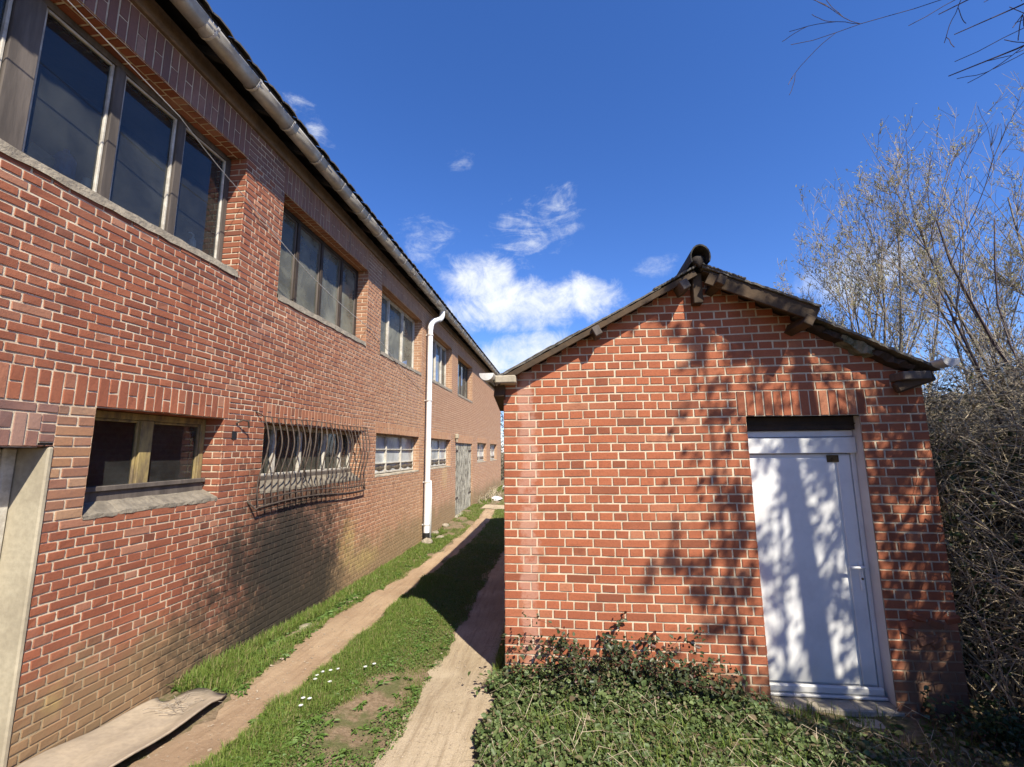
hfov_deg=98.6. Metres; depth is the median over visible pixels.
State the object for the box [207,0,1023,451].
sky
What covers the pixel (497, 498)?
white bag
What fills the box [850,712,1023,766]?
leaf litter
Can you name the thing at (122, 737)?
rubber sheet
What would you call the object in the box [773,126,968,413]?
bare willow
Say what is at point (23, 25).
window
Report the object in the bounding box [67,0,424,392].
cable
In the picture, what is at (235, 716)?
path
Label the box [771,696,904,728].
doorstep
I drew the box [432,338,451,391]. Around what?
window
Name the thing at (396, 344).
window
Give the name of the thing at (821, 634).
door
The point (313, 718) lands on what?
weeds
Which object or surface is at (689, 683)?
bramble bush
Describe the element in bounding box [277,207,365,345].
window
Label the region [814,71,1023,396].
bare tree
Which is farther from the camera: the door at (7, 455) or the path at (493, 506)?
the path at (493, 506)
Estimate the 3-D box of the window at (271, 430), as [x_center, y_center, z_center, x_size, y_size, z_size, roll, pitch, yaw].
[-2.559,0.927,5.553,0.336,0.715,2.230,-1,-9,6]
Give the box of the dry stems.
[467,663,980,766]
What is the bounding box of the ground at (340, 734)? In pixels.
[114,452,1023,766]
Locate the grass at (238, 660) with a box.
[164,484,1023,766]
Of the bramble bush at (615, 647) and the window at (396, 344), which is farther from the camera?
the window at (396, 344)
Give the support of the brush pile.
on the ground at (340, 734)
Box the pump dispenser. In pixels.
[188,232,195,247]
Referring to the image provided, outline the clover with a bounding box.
[203,543,504,766]
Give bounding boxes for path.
[129,508,496,766]
[368,551,504,766]
[482,504,503,508]
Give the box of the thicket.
[868,306,1023,733]
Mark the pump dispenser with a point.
(192, 241)
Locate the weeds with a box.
[171,536,985,766]
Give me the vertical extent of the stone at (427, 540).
0.194 m
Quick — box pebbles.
[147,548,504,764]
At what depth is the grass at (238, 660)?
3.79 m
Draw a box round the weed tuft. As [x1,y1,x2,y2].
[468,659,529,694]
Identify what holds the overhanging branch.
attached to the ivy tree
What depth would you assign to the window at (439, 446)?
11.31 m
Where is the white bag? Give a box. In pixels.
[492,496,502,500]
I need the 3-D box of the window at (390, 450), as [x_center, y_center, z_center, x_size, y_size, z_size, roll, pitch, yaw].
[-2.232,1.339,8.258,0.286,0.714,2.220,-1,-9,6]
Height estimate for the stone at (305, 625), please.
0.042 m
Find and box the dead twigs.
[143,690,221,713]
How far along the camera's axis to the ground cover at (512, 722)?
3.06 m
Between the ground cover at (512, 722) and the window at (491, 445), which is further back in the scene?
the window at (491, 445)
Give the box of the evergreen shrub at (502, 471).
[501,412,503,480]
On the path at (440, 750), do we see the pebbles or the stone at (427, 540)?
the pebbles
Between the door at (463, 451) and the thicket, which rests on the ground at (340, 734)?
the thicket
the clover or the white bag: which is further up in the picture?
the white bag
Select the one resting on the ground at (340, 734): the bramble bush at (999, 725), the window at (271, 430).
the bramble bush at (999, 725)
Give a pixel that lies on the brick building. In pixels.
(236, 426)
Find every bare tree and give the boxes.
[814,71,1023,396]
[832,86,1023,443]
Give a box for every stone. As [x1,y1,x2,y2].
[299,623,317,630]
[421,537,432,543]
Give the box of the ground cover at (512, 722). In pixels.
[471,657,922,766]
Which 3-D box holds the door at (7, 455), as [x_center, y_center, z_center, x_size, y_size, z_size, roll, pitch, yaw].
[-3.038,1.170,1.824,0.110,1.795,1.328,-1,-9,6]
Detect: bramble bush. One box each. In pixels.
[496,607,716,707]
[611,648,763,710]
[920,685,1023,761]
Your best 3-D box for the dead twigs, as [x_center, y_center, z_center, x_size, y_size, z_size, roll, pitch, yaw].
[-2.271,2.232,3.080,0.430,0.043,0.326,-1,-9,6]
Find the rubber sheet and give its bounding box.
[16,688,226,766]
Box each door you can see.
[0,448,16,554]
[455,443,470,514]
[747,430,888,700]
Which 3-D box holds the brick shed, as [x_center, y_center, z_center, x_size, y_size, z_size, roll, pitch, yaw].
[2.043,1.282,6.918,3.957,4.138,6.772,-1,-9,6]
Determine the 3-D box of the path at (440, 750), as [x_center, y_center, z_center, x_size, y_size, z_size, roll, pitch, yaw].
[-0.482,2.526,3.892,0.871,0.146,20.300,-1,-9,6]
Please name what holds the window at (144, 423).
in the brick building
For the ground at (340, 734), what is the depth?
3.24 m
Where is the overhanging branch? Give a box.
[782,0,1023,94]
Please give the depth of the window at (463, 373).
14.69 m
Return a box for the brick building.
[0,0,500,766]
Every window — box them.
[0,0,237,276]
[82,410,216,519]
[259,425,359,493]
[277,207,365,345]
[375,434,418,477]
[380,293,420,374]
[430,439,449,469]
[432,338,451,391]
[458,360,472,402]
[477,443,484,462]
[490,444,496,460]
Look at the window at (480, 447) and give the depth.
17.21 m
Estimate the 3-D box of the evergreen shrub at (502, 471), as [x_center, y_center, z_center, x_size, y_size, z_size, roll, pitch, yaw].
[-0.595,3.149,26.032,3.084,5.950,3.017,-1,-9,6]
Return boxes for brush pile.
[476,486,503,502]
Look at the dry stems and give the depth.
2.96 m
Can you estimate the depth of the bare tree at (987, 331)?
4.64 m
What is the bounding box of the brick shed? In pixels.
[479,244,972,722]
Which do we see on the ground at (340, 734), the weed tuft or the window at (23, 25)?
the weed tuft

